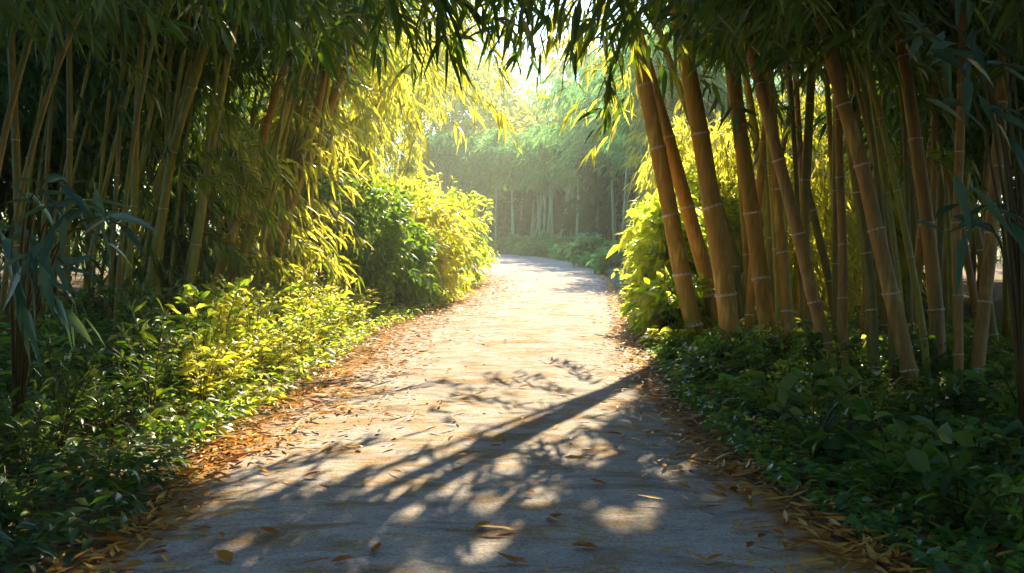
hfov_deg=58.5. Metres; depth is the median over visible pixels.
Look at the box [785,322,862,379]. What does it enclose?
leafy plant
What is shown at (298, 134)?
bamboo
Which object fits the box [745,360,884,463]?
leafy plant
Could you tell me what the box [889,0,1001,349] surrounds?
bamboo
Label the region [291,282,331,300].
leafy plant
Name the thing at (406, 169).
bamboo
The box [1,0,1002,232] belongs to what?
sky
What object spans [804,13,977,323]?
bamboo
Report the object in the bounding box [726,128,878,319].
bamboo
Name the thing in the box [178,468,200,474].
fallen leaf
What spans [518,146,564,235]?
bamboo
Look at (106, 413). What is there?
leafy plant
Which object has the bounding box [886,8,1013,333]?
bamboo
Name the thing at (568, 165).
bamboo
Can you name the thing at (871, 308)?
bamboo
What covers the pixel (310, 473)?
fallen leaf
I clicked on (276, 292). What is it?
leafy plant
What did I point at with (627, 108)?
bamboo
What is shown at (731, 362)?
leafy plant
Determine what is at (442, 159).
bamboo
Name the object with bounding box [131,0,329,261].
bamboo
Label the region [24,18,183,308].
bamboo
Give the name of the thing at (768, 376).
leafy plant
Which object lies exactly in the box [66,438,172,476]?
leafy plant
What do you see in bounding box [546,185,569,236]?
shrub
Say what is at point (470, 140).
bamboo
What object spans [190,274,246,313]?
leafy plant
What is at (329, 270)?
bamboo
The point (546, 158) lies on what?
bamboo
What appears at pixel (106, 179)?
bamboo
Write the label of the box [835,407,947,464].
leafy plant
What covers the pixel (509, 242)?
shrub
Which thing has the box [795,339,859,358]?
leafy plant
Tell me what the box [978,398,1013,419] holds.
leafy plant
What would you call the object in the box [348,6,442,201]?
bamboo
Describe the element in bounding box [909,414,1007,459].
leafy plant
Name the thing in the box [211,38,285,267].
bamboo
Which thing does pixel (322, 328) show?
leafy plant
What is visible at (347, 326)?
leafy plant
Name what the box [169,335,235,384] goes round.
leafy plant
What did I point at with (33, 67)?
bamboo
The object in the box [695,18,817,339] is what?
bamboo
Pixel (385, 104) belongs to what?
bamboo
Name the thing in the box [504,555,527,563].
fallen leaf
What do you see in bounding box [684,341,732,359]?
leafy plant
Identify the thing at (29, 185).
bamboo
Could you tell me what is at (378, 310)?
leafy plant
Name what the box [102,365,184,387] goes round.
leafy plant
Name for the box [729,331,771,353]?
leafy plant
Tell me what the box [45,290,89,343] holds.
leafy plant
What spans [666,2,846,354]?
bamboo
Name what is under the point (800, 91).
bamboo
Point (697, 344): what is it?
leafy plant
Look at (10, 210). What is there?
bamboo
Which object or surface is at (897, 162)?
bamboo
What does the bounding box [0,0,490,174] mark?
bamboo
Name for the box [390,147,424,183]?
bamboo
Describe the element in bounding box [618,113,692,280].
bamboo
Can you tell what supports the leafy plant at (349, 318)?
on the ground at (76, 283)
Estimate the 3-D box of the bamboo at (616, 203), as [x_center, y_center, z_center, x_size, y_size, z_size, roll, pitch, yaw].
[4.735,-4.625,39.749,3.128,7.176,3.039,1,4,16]
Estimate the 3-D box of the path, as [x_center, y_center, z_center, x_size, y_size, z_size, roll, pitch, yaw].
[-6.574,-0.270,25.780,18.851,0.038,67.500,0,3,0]
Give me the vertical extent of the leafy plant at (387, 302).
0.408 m
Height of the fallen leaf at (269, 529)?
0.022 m
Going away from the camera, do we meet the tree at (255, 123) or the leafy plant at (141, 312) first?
the leafy plant at (141, 312)
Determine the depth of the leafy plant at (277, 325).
8.88 m
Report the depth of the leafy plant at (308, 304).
10.12 m
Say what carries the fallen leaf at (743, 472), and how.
on the leaf litter
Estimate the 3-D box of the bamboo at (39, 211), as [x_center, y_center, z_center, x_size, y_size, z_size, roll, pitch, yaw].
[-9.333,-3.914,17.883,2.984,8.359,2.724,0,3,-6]
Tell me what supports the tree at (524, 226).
on the ground at (76, 283)
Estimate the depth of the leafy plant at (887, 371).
8.02 m
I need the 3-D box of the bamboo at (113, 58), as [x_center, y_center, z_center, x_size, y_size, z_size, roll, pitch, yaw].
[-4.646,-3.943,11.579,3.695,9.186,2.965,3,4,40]
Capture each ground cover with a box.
[0,304,250,572]
[139,275,481,443]
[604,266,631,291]
[616,284,864,348]
[628,310,1023,572]
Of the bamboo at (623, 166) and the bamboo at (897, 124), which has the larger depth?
the bamboo at (623, 166)
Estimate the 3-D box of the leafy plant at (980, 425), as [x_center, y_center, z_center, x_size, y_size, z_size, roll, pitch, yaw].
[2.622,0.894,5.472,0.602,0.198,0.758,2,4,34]
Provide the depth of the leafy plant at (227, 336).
7.83 m
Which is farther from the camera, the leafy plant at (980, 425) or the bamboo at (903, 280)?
the bamboo at (903, 280)
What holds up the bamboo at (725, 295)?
on the ground at (76, 283)
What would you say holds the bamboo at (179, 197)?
on the ground at (76, 283)
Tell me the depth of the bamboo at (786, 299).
9.38 m
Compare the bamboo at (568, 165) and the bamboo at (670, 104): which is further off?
the bamboo at (568, 165)
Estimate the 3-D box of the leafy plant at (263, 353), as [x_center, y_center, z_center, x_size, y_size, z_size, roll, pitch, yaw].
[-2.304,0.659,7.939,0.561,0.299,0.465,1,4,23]
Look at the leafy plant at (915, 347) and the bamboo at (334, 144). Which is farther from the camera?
the bamboo at (334, 144)
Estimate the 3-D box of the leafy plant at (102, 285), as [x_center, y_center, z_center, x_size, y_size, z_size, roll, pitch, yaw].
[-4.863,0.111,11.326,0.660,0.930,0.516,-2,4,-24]
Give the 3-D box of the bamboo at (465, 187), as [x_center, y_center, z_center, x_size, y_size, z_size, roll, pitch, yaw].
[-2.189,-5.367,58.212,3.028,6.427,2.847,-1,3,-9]
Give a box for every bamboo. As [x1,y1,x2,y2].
[0,0,201,317]
[0,0,488,82]
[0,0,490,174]
[0,0,558,331]
[0,3,182,307]
[0,4,112,289]
[0,13,129,313]
[0,15,124,288]
[0,32,122,300]
[0,33,85,208]
[0,36,78,187]
[0,39,82,251]
[0,39,155,221]
[0,132,119,278]
[0,153,96,236]
[0,187,107,274]
[0,199,7,261]
[0,205,109,278]
[1,0,166,331]
[1,0,193,317]
[1,20,157,301]
[1,56,96,281]
[2,0,177,306]
[3,13,69,273]
[6,0,181,308]
[12,84,159,192]
[14,14,169,319]
[18,0,199,316]
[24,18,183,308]
[27,59,191,290]
[32,49,129,289]
[34,54,129,292]
[40,2,171,306]
[44,0,208,280]
[45,39,365,303]
[49,24,187,309]
[49,76,159,213]
[51,2,247,330]
[60,0,262,314]
[60,0,325,333]
[62,208,140,273]
[69,19,172,276]
[74,36,213,302]
[76,59,255,295]
[81,2,272,297]
[81,9,197,304]
[93,3,274,303]
[93,13,257,192]
[95,33,277,306]
[98,105,211,278]
[101,0,303,281]
[101,23,268,213]
[110,1,270,314]
[111,0,248,295]
[117,0,296,297]
[117,85,238,286]
[119,33,269,235]
[130,5,285,108]
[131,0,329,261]
[154,0,324,301]
[167,30,302,309]
[172,42,304,289]
[182,4,294,283]
[184,0,388,288]
[189,74,268,278]
[192,0,403,317]
[192,17,366,301]
[193,32,238,295]
[200,0,375,295]
[200,95,354,297]
[210,11,376,302]
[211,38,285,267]
[224,0,427,287]
[227,28,338,292]
[232,2,327,288]
[237,17,413,280]
[238,0,406,250]
[238,26,409,244]
[240,0,390,299]
[245,0,390,287]
[256,58,353,246]
[270,1,407,219]
[287,78,376,265]
[288,23,424,248]
[291,0,418,269]
[301,0,464,268]
[330,5,459,224]
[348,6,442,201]
[379,0,487,184]
[386,0,478,187]
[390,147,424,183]
[398,146,435,188]
[412,140,449,190]
[420,133,443,187]
[421,134,457,197]
[426,130,467,193]
[426,139,467,199]
[427,140,456,191]
[442,141,483,193]
[446,140,482,232]
[447,149,485,219]
[450,0,990,386]
[451,145,493,190]
[453,136,489,199]
[455,156,493,217]
[468,159,506,251]
[473,128,520,252]
[474,127,515,251]
[484,144,516,246]
[485,145,525,234]
[486,142,522,252]
[490,0,1023,284]
[504,135,522,229]
[510,122,558,235]
[512,144,548,232]
[514,137,534,236]
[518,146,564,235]
[520,135,548,233]
[521,126,554,236]
[523,69,585,201]
[529,136,568,237]
[530,163,561,235]
[533,128,559,239]
[534,124,567,236]
[545,134,583,235]
[549,120,586,237]
[549,145,565,189]
[550,66,600,192]
[552,148,582,238]
[560,97,597,164]
[560,124,593,221]
[561,116,589,217]
[562,134,576,186]
[563,50,638,193]
[565,105,605,239]
[566,123,576,180]
[572,95,620,238]
[580,109,623,240]
[586,83,639,235]
[588,117,619,230]
[593,48,677,200]
[593,115,637,228]
[596,139,622,241]
[599,149,631,226]
[601,17,677,191]
[603,6,912,207]
[603,154,639,226]
[606,120,641,200]
[608,48,672,142]
[612,89,652,199]
[613,153,648,187]
[615,37,674,208]
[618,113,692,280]
[620,0,709,340]
[620,136,640,171]
[622,107,717,302]
[631,0,854,372]
[640,0,709,132]
[641,31,718,336]
[641,99,733,177]
[642,9,871,356]
[648,0,972,358]
[651,8,805,327]
[651,41,744,134]
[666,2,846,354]
[667,6,768,271]
[668,66,752,127]
[669,0,894,358]
[671,0,954,395]
[678,60,756,140]
[684,108,794,310]
[693,0,957,385]
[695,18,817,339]
[697,52,755,325]
[698,0,1014,385]
[698,0,1023,342]
[708,92,824,278]
[709,7,917,345]
[712,33,797,339]
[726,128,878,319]
[733,0,988,376]
[736,91,826,278]
[740,13,845,314]
[741,63,800,310]
[748,4,1010,335]
[752,0,1023,99]
[758,0,1007,375]
[777,63,812,324]
[778,68,825,261]
[779,83,832,259]
[780,5,1023,330]
[783,52,831,318]
[785,124,896,308]
[794,5,917,338]
[797,58,814,326]
[800,0,1023,391]
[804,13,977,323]
[811,102,905,302]
[812,5,1023,283]
[812,121,927,305]
[813,72,982,230]
[813,81,988,282]
[818,126,938,314]
[824,42,1023,323]
[827,129,926,292]
[843,8,993,312]
[846,0,984,191]
[846,73,887,334]
[852,18,945,338]
[859,28,985,335]
[872,47,987,330]
[878,46,1022,266]
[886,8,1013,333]
[887,100,1018,311]
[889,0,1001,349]
[889,9,1018,346]
[898,3,1023,340]
[898,112,1019,197]
[900,107,1015,214]
[919,73,1023,185]
[921,0,1023,387]
[924,199,1015,271]
[963,201,1016,272]
[965,62,1021,180]
[967,15,1019,294]
[968,63,1021,206]
[969,163,1016,271]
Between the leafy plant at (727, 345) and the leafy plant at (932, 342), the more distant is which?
the leafy plant at (727, 345)
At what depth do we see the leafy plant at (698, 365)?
7.72 m
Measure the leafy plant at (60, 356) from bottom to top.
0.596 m
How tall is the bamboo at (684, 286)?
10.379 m
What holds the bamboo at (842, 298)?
on the ground at (76, 283)
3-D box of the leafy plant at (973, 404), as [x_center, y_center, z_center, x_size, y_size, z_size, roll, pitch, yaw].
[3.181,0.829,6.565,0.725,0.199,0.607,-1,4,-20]
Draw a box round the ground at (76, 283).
[0,233,1023,572]
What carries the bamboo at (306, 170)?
on the ground at (76, 283)
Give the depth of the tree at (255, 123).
48.89 m
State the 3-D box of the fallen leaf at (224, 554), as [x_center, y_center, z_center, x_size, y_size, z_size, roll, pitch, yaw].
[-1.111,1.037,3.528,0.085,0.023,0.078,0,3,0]
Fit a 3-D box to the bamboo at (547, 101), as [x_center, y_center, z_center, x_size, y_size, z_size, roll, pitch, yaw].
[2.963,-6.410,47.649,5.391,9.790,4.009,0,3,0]
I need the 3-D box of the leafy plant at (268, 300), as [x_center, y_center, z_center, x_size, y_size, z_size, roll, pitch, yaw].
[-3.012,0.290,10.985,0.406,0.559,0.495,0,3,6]
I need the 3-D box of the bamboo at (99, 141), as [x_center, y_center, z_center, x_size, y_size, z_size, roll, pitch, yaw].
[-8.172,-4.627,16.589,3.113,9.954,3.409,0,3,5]
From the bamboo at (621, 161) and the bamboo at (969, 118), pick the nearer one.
the bamboo at (969, 118)
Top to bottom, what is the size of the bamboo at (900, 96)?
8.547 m
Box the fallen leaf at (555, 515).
[545,513,561,519]
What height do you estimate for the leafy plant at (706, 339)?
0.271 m
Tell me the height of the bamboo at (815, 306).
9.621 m
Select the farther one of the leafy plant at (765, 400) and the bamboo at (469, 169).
the bamboo at (469, 169)
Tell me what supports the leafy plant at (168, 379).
on the ground at (76, 283)
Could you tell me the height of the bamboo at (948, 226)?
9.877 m
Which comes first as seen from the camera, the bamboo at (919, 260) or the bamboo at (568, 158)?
the bamboo at (919, 260)
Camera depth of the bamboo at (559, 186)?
49.52 m
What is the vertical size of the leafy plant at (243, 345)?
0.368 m
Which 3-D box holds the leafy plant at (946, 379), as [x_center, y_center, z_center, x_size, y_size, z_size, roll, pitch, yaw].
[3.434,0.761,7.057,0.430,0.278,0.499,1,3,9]
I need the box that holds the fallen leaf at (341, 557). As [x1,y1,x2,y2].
[330,555,353,561]
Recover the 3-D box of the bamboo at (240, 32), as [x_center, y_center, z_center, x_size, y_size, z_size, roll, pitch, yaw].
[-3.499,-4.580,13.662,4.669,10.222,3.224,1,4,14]
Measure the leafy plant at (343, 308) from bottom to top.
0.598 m
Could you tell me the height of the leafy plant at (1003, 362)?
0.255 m
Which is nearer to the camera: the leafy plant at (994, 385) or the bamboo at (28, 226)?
the leafy plant at (994, 385)
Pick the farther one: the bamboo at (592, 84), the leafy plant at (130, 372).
the bamboo at (592, 84)
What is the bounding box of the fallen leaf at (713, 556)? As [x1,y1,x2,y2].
[707,554,723,559]
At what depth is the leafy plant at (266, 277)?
12.15 m
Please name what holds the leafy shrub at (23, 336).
on the ground at (76, 283)
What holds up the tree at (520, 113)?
on the ground at (76, 283)
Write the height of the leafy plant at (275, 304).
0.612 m
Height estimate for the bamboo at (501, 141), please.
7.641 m
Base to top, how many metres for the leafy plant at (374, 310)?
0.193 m
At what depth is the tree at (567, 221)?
46.26 m
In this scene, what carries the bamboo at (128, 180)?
on the ground at (76, 283)
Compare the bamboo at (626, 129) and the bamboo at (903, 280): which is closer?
the bamboo at (903, 280)
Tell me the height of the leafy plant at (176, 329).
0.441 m
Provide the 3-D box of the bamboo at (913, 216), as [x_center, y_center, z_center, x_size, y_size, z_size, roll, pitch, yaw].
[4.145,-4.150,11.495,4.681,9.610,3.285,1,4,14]
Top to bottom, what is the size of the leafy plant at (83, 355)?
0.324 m
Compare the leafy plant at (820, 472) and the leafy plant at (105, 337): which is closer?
the leafy plant at (820, 472)
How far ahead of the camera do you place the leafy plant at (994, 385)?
6.83 m
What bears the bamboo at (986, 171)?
on the ground at (76, 283)
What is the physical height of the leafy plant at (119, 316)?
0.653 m
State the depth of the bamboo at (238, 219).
12.27 m
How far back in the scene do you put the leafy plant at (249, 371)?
7.27 m
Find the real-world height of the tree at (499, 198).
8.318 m
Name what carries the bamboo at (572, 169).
on the ground at (76, 283)
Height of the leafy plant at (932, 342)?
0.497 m
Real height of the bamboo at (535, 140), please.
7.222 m
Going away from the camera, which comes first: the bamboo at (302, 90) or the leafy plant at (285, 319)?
the leafy plant at (285, 319)
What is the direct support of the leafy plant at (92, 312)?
on the ground at (76, 283)
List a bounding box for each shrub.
[0,173,157,454]
[285,164,436,310]
[326,162,468,253]
[343,213,449,308]
[366,169,480,303]
[414,172,499,282]
[455,185,517,250]
[463,239,493,251]
[485,233,519,252]
[501,232,526,253]
[505,177,557,236]
[507,238,534,254]
[512,239,551,256]
[518,230,559,245]
[539,234,578,248]
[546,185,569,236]
[547,235,588,260]
[547,239,575,258]
[551,232,628,266]
[577,243,633,274]
[600,239,630,249]
[606,189,711,326]
[611,206,645,280]
[615,195,635,222]
[625,150,742,279]
[628,267,718,339]
[717,70,826,232]
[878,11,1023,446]
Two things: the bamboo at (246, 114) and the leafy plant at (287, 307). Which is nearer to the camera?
the leafy plant at (287, 307)
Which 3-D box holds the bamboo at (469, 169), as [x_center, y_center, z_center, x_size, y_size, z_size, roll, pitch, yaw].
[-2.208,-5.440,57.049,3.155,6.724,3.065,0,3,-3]
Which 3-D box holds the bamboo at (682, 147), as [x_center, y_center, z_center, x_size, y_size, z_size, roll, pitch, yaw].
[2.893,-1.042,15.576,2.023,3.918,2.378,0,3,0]
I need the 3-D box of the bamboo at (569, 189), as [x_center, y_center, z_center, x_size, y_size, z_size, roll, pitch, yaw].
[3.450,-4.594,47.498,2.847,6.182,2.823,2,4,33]
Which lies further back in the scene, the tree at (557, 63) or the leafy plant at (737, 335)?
the tree at (557, 63)
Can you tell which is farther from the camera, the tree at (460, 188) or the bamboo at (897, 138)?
the tree at (460, 188)
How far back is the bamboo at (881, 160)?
9.88 m
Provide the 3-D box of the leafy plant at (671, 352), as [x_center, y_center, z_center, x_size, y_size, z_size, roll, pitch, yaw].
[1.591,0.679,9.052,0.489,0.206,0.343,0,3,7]
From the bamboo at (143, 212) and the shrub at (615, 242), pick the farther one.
the shrub at (615, 242)
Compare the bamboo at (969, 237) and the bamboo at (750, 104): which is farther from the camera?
the bamboo at (969, 237)
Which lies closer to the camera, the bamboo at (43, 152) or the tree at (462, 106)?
the bamboo at (43, 152)
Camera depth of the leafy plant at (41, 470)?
4.17 m
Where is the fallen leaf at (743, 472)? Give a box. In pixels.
[733,469,755,475]
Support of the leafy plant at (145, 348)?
on the ground at (76, 283)
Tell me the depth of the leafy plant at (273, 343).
8.34 m
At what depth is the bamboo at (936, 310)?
7.96 m
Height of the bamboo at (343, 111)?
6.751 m
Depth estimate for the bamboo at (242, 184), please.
15.06 m
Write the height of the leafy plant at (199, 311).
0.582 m
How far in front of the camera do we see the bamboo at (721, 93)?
26.49 m
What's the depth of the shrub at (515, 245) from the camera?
51.76 m
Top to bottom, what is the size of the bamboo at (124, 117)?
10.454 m
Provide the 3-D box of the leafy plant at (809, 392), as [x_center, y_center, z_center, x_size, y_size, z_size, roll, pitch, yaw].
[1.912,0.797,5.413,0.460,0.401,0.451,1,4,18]
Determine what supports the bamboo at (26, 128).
on the ground at (76, 283)
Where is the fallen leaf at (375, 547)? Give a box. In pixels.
[371,542,380,552]
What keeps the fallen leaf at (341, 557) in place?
on the path
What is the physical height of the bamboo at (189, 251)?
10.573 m
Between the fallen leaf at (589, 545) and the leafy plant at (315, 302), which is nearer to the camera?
the fallen leaf at (589, 545)
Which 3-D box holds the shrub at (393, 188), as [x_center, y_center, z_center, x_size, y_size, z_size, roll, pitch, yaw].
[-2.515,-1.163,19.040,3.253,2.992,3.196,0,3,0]
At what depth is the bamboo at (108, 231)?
15.14 m
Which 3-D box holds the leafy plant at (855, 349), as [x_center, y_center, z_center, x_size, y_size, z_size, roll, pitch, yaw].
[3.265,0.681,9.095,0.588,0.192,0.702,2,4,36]
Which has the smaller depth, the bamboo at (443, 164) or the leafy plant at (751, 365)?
the leafy plant at (751, 365)
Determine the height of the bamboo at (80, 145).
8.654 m
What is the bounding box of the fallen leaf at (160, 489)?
[148,486,175,492]
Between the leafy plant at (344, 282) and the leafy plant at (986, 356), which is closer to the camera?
the leafy plant at (986, 356)
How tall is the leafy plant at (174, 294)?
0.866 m
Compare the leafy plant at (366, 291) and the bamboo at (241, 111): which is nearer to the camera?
the leafy plant at (366, 291)
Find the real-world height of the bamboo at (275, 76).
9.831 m
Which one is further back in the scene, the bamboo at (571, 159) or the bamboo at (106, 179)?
the bamboo at (571, 159)
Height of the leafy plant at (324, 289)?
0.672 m
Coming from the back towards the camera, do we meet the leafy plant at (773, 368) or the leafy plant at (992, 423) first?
the leafy plant at (773, 368)
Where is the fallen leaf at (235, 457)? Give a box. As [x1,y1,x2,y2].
[226,453,248,461]
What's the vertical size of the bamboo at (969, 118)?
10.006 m
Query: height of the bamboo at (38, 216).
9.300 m
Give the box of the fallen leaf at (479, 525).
[473,521,490,528]
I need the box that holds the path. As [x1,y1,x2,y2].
[84,253,887,572]
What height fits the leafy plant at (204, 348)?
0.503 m
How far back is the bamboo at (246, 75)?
13.25 m
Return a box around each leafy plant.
[0,312,59,361]
[0,326,70,399]
[0,350,44,389]
[0,360,12,435]
[0,366,31,396]
[0,377,79,489]
[0,383,6,389]
[0,384,90,410]
[0,412,45,468]
[0,454,71,537]
[3,348,73,386]
[5,313,57,340]
[7,466,67,510]
[8,324,75,371]
[15,310,54,339]
[24,383,95,436]
[30,307,86,349]
[30,318,120,457]
[37,323,105,398]
[43,311,97,324]
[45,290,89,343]
[48,344,112,373]
[56,378,155,446]
[57,331,120,352]
[58,373,148,422]
[61,276,100,341]
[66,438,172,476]
[69,288,100,328]
[73,329,136,383]
[78,294,111,332]
[78,331,132,362]
[79,328,122,346]
[86,293,133,321]
[86,314,120,338]
[91,260,145,314]
[91,297,208,421]
[96,321,169,372]
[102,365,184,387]
[106,278,144,331]
[107,292,154,342]
[109,345,178,411]
[114,281,180,355]
[117,317,165,370]
[119,301,172,333]
[122,314,164,350]
[123,276,177,317]
[132,303,177,332]
[148,318,206,399]
[153,320,198,352]
[156,283,228,370]
[159,344,248,370]
[160,267,212,324]
[161,315,206,344]
[161,332,254,404]
[163,337,245,390]
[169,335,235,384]
[175,330,236,361]
[177,290,231,328]
[181,302,219,327]
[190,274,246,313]
[190,346,261,403]
[200,323,242,344]
[203,281,256,303]
[203,287,263,354]
[205,277,251,344]
[213,333,271,382]
[214,274,255,340]
[218,361,257,388]
[222,287,257,326]
[227,345,276,368]
[229,281,273,349]
[234,306,269,325]
[240,324,291,369]
[243,316,292,352]
[243,340,306,374]
[248,290,281,322]
[251,287,282,321]
[252,322,303,363]
[255,256,314,316]
[255,314,296,352]
[259,276,279,303]
[261,286,298,326]
[264,264,301,308]
[265,271,293,303]
[270,325,316,362]
[273,258,333,297]
[278,293,324,330]
[282,265,321,337]
[282,279,335,315]
[282,299,326,345]
[283,309,324,353]
[286,294,348,336]
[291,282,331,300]
[293,314,341,353]
[298,269,323,299]
[303,279,353,315]
[309,311,343,347]
[314,275,355,293]
[314,281,344,335]
[317,278,357,306]
[318,275,345,304]
[319,293,356,339]
[326,305,349,335]
[331,269,356,300]
[334,324,356,333]
[338,302,366,327]
[340,297,378,324]
[341,289,377,321]
[345,277,374,300]
[348,295,379,314]
[348,304,374,325]
[364,306,384,319]
[370,290,396,313]
[373,307,403,317]
[650,344,686,360]
[654,320,684,340]
[656,332,688,349]
[674,342,732,364]
[675,335,719,368]
[681,344,767,383]
[681,349,765,374]
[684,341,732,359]
[691,333,730,360]
[694,369,748,391]
[695,357,774,401]
[699,322,745,341]
[701,337,731,357]
[702,322,767,369]
[720,358,812,420]
[722,323,783,361]
[723,340,776,378]
[723,382,824,411]
[726,328,771,354]
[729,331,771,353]
[740,369,781,394]
[743,329,796,355]
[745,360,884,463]
[745,416,816,438]
[756,336,816,380]
[758,353,795,378]
[761,358,817,389]
[761,455,904,494]
[762,394,858,419]
[779,327,811,369]
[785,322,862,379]
[790,318,837,342]
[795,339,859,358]
[799,388,876,433]
[801,368,880,410]
[802,430,955,496]
[809,339,866,388]
[825,314,865,344]
[834,345,866,361]
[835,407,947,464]
[836,413,975,459]
[837,339,886,365]
[843,374,913,430]
[849,362,889,376]
[853,344,888,370]
[853,352,899,384]
[855,334,887,351]
[861,321,917,360]
[864,374,920,398]
[864,374,942,394]
[871,392,921,411]
[874,397,914,423]
[879,356,942,385]
[882,415,1023,529]
[893,360,989,387]
[900,389,1009,428]
[906,416,1002,448]
[908,387,1002,414]
[909,332,952,366]
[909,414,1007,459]
[910,326,972,380]
[912,367,982,414]
[914,474,1023,550]
[918,477,1020,496]
[926,370,980,395]
[930,403,1013,431]
[945,318,993,355]
[946,334,992,372]
[947,368,997,381]
[958,362,1018,419]
[962,422,1023,459]
[963,460,1019,488]
[964,351,997,360]
[967,350,1011,377]
[974,378,1014,404]
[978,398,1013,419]
[997,419,1023,445]
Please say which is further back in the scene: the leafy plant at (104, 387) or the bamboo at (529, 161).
the bamboo at (529, 161)
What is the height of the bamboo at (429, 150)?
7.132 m
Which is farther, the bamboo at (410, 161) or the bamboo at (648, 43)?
the bamboo at (410, 161)
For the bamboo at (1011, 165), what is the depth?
14.89 m
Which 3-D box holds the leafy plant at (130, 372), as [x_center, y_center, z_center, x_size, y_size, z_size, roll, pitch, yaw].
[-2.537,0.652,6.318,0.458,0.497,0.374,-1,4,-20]
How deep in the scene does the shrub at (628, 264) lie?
17.39 m
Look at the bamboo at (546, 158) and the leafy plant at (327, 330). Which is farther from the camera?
the bamboo at (546, 158)
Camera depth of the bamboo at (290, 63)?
12.34 m
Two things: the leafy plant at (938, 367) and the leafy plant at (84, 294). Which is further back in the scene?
the leafy plant at (84, 294)
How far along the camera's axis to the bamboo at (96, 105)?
14.20 m
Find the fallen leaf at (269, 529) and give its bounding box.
[258,526,280,533]
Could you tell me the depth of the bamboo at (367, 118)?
15.25 m
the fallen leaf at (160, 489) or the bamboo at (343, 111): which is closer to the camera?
the fallen leaf at (160, 489)
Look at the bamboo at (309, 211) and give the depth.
12.58 m
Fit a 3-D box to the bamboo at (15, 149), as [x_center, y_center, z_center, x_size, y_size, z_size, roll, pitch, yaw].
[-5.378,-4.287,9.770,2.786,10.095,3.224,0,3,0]
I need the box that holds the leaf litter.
[42,273,1020,572]
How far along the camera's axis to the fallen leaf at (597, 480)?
4.58 m
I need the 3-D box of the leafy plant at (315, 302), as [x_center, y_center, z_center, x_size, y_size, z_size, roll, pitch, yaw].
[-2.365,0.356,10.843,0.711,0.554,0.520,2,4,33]
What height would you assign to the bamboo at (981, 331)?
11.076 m
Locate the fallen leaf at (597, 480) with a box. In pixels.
[589,478,607,484]
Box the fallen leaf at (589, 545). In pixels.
[572,543,600,547]
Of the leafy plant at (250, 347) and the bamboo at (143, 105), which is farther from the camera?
the bamboo at (143, 105)
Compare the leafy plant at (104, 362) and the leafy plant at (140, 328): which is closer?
the leafy plant at (104, 362)
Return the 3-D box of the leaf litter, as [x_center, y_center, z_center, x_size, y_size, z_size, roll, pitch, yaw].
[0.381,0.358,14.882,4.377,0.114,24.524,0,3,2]
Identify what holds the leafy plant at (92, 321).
on the ground at (76, 283)
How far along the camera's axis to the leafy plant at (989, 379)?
7.46 m
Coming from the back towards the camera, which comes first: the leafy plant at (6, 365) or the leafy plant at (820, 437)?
the leafy plant at (6, 365)
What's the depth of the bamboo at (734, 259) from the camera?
12.07 m
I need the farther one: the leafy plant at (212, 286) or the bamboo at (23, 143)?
the bamboo at (23, 143)
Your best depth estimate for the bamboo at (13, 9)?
5.43 m
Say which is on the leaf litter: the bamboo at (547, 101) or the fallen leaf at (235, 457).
the fallen leaf at (235, 457)
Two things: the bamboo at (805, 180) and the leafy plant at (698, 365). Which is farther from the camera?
the bamboo at (805, 180)
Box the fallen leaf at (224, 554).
[215,549,232,561]
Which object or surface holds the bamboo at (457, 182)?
on the ground at (76, 283)
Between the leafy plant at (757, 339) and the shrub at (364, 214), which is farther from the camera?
the shrub at (364, 214)
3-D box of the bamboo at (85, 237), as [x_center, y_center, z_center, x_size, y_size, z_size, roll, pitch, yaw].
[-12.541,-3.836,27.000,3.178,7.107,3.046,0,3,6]
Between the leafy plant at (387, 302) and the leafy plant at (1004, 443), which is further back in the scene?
the leafy plant at (387, 302)
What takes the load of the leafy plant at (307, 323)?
on the ground at (76, 283)
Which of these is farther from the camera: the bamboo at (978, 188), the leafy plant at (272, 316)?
the bamboo at (978, 188)
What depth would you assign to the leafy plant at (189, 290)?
7.32 m
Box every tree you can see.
[202,53,377,218]
[205,86,269,251]
[343,56,443,152]
[378,50,524,173]
[385,31,490,132]
[425,134,494,215]
[464,33,548,138]
[470,65,577,139]
[474,134,531,209]
[489,210,519,231]
[514,35,612,140]
[514,185,571,238]
[516,119,563,208]
[545,142,602,239]
[569,151,637,241]
[743,70,822,110]
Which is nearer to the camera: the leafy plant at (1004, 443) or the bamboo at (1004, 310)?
the leafy plant at (1004, 443)
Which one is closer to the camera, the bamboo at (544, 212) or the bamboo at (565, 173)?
the bamboo at (565, 173)
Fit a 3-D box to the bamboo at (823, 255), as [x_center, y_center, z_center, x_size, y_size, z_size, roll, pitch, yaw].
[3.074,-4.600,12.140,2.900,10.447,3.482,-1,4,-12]
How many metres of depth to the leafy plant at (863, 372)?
6.55 m
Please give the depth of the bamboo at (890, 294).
7.48 m
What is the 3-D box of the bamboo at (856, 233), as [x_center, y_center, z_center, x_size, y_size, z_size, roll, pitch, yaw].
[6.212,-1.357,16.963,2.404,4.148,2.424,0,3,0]
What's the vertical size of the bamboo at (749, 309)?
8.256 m
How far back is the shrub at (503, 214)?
59.92 m
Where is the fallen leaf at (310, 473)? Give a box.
[304,471,319,475]
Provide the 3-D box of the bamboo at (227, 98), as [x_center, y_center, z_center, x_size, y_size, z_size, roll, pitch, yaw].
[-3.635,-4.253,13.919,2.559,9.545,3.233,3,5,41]
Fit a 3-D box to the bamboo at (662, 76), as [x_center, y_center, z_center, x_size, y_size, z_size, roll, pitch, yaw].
[2.575,-3.962,10.227,4.472,9.392,2.748,-2,4,-32]
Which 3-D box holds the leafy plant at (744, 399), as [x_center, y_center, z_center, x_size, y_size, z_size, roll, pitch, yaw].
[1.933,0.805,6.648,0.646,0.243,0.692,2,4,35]

